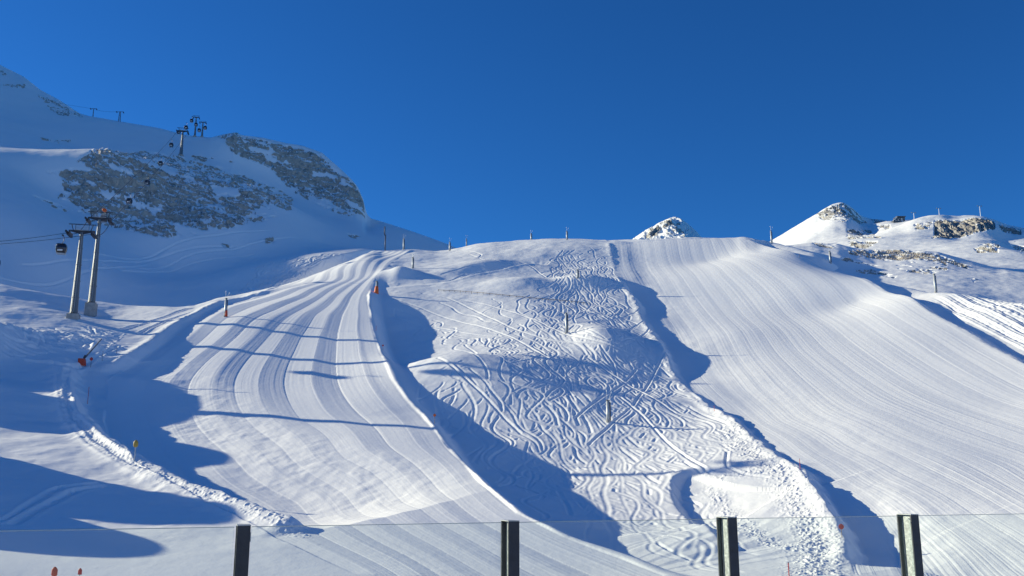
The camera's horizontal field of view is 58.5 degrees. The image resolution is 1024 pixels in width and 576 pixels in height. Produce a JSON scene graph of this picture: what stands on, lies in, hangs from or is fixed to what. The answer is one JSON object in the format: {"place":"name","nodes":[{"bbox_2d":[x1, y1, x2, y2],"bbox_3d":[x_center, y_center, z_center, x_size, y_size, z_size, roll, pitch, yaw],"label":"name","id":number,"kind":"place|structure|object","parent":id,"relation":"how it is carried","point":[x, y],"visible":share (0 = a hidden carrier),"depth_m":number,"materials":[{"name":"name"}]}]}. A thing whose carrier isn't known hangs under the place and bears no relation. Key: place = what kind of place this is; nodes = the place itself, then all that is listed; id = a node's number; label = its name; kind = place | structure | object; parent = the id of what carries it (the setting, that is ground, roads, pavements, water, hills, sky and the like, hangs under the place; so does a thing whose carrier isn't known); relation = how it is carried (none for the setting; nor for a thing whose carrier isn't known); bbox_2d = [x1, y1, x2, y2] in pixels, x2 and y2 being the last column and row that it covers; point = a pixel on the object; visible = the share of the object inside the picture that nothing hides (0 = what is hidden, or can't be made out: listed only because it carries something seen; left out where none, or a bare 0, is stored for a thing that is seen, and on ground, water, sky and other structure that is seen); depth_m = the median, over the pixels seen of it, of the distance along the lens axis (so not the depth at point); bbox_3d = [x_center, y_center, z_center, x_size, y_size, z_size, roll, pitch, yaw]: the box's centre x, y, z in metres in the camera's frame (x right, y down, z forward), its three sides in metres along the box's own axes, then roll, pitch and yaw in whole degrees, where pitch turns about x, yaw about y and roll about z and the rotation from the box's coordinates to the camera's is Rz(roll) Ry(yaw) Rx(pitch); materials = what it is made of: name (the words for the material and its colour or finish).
{"place":"outdoors","nodes":[
{"label":"outdoors","id":0,"kind":"place"},
{"bbox_2d":[0,65,454,306],"bbox_3d":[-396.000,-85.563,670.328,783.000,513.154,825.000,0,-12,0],"label":"mountain","id":1,"kind":"structure","parent":0,"point":[204,219],"depth_m":431.96,"materials":[{"name":"white snow"}]},
{"bbox_2d":[176,127,188,156],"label":"lift tower","id":2,"kind":"structure","parent":1,"relation":"on","point":[181,146],"depth_m":560.04,"materials":[{"name":"metal"}]},
{"bbox_2d":[192,115,199,136],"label":"lift tower","id":3,"kind":"structure","parent":1,"relation":"on","point":[194,135],"depth_m":636.70,"materials":[{"name":"metal"}]},
{"bbox_2d":[199,121,206,136],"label":"lift tower","id":4,"kind":"structure","parent":1,"relation":"on","point":[202,127],"depth_m":635.92,"materials":[{"name":"metal"}]},
{"bbox_2d":[0,237,1023,575],"bbox_3d":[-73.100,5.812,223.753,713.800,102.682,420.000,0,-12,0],"label":"snow slope","id":5,"kind":"structure","parent":0,"point":[762,391],"depth_m":132.34,"materials":[{"name":"white snow"}]},
{"bbox_2d":[51,567,57,575],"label":"piste sign","id":6,"kind":"object","parent":5,"relation":"on","point":[54,571],"visible":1,"depth_m":57.85,"materials":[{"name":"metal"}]},
{"bbox_2d":[65,223,97,319],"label":"lift tower","id":7,"kind":"structure","parent":5,"relation":"on","point":[73,314],"depth_m":194.34,"materials":[{"name":"metal"}]},
{"bbox_2d":[4,234,90,243],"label":"cable","id":8,"kind":"object","parent":7,"relation":"attached to","point":[49,239],"visible":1,"depth_m":191.14,"materials":[{"name":"metal"}]},
{"bbox_2d":[55,234,66,254],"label":"gondola cabin","id":9,"kind":"object","parent":8,"relation":"hanging from","point":[60,248],"visible":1,"depth_m":192.14,"materials":[{"name":"black metal"}]},
{"bbox_2d":[55,245,66,250],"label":"window","id":10,"kind":"structure","parent":9,"relation":"in","point":[63,247],"depth_m":192.01,"materials":[{"name":"black glass"}]},
{"bbox_2d":[72,132,176,233],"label":"cable","id":11,"kind":"object","parent":7,"relation":"attached to","point":[119,190],"visible":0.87,"depth_m":265.79,"materials":[{"name":"metal"}]},
{"bbox_2d":[126,193,132,204],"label":"gondola cabin","id":12,"kind":"object","parent":11,"relation":"hanging from","point":[128,200],"visible":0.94,"depth_m":329.45,"materials":[{"name":"black metal"}]},
{"bbox_2d":[144,177,149,185],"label":"gondola cabin","id":13,"kind":"object","parent":11,"relation":"hanging from","point":[146,183],"visible":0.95,"depth_m":378.22,"materials":[{"name":"grey metal"}]},
{"bbox_2d":[98,134,186,235],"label":"cable","id":14,"kind":"object","parent":7,"relation":"attached to","point":[138,191],"visible":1,"depth_m":273.39,"materials":[{"name":"metal"}]},
{"bbox_2d":[78,339,101,365],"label":"snow lance","id":15,"kind":"object","parent":5,"relation":"on","point":[81,361],"visible":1,"depth_m":158.94,"materials":[{"name":"metal"}]},
{"bbox_2d":[84,208,113,316],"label":"lift tower","id":16,"kind":"structure","parent":5,"relation":"on","point":[91,307],"depth_m":212.93,"materials":[{"name":"metal"}]},
{"bbox_2d":[133,440,137,460],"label":"piste sign","id":17,"kind":"object","parent":5,"relation":"on","point":[135,443],"visible":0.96,"depth_m":100.81,"materials":[{"name":"metal"}]},
{"bbox_2d":[223,292,229,316],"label":"snow lance","id":18,"kind":"object","parent":5,"relation":"on","point":[225,309],"visible":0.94,"depth_m":207.17,"materials":[{"name":"metal"}]},
{"bbox_2d":[374,275,378,293],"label":"snow lance","id":19,"kind":"object","parent":5,"relation":"on","point":[376,290],"visible":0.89,"depth_m":243.54,"materials":[{"name":"metal"}]},
{"bbox_2d":[438,289,584,302],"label":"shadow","id":20,"kind":"object","parent":5,"relation":"on","point":[518,296],"visible":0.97,"depth_m":235.67,"materials":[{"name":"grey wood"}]},
{"bbox_2d":[565,305,568,333],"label":"snow lance","id":21,"kind":"object","parent":5,"relation":"on","point":[566,323],"visible":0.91,"depth_m":194.51,"materials":[{"name":"metal"}]},
{"bbox_2d":[606,390,611,422],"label":"snow lance","id":22,"kind":"object","parent":5,"relation":"on","point":[608,411],"visible":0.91,"depth_m":138.17,"materials":[{"name":"metal"}]},
{"bbox_2d":[828,246,831,263],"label":"snow lance","id":23,"kind":"object","parent":5,"relation":"on","point":[830,260],"visible":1,"depth_m":283.87,"materials":[{"name":"metal"}]},
{"bbox_2d":[932,267,936,292],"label":"snow lance","id":24,"kind":"object","parent":5,"relation":"on","point":[935,284],"visible":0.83,"depth_m":221.01,"materials":[{"name":"metal"}]},
{"bbox_2d":[0,0,1023,247],"label":"sky","id":25,"kind":"structure","parent":0,"point":[484,121],"materials":[{"name":"blue"}]},
{"bbox_2d":[633,217,701,238],"bbox_3d":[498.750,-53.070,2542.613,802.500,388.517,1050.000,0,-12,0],"label":"distant peak","id":26,"kind":"structure","parent":0,"point":[674,227],"depth_m":2591.50,"materials":[{"name":"white snow"}]},
{"bbox_2d":[770,202,1023,271],"bbox_3d":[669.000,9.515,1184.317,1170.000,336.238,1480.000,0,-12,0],"label":"mountain","id":27,"kind":"structure","parent":0,"point":[987,241],"depth_m":966.37,"materials":[{"name":"white snow"}]},
{"bbox_2d":[891,216,905,222],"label":"mountain station","id":28,"kind":"object","parent":27,"relation":"on","point":[897,219],"visible":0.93,"depth_m":1186.81,"materials":[{"name":"white paint"}]},
{"bbox_2d":[785,242,1023,303],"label":"hill","id":29,"kind":"structure","parent":0,"point":[913,269],"depth_m":277.43,"materials":[{"name":"white snow"}]},
{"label":"terrace","id":30,"kind":"structure","parent":0,"visible":0},
{"bbox_2d":[233,524,250,575],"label":"railing post","id":31,"kind":"object","parent":30,"relation":"on","point":[242,547],"visible":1,"depth_m":4.75,"materials":[{"name":"metal"}]},
{"bbox_2d":[8,527,233,571],"bbox_3d":[-2.139,1.667,4.479,1.442,0.938,0.014,5,-13,-22],"label":"glass panel","id":32,"kind":"object","parent":31,"relation":"attached to","point":[128,528],"visible":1,"depth_m":4.66,"materials":[{"name":"clear glass"}]},
{"bbox_2d":[249,522,501,566],"bbox_3d":[-0.725,1.788,5.046,1.436,0.938,0.014,5,-13,-22],"label":"glass panel","id":33,"kind":"object","parent":31,"relation":"attached to","point":[367,524],"visible":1,"depth_m":5.09,"materials":[{"name":"clear glass"}]},
{"bbox_2d":[501,520,518,575],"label":"railing post","id":34,"kind":"object","parent":30,"relation":"on","point":[509,547],"visible":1,"depth_m":5.33,"materials":[{"name":"metal"}]},
{"bbox_2d":[519,519,703,522],"bbox_3d":[0.687,1.910,5.613,1.438,0.938,0.012,5,-13,-22],"label":"glass panel","id":35,"kind":"object","parent":34,"relation":"attached to","point":[617,520],"visible":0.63,"depth_m":5.70,"materials":[{"name":"clear glass"}]},
{"bbox_2d":[716,516,739,575],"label":"railing post","id":36,"kind":"object","parent":30,"relation":"on","point":[727,547],"visible":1,"depth_m":5.92,"materials":[{"name":"metal"}]},
{"bbox_2d":[737,516,881,518],"bbox_3d":[2.108,2.031,6.180,1.452,0.938,0.012,5,-13,-22],"label":"glass panel","id":37,"kind":"object","parent":36,"relation":"attached to","point":[811,517],"visible":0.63,"depth_m":6.24,"materials":[{"name":"clear glass"}]},
{"bbox_2d":[896,514,923,575],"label":"railing post","id":38,"kind":"object","parent":30,"relation":"on","point":[910,548],"visible":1,"depth_m":6.49,"materials":[{"name":"metal"}]},
{"bbox_2d":[919,514,999,515],"bbox_3d":[3.531,2.153,6.747,1.442,0.938,0.014,5,-13,-22],"label":"glass panel","id":39,"kind":"object","parent":38,"relation":"attached to","point":[968,514],"visible":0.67,"depth_m":6.80,"materials":[{"name":"clear glass"}]}
]}

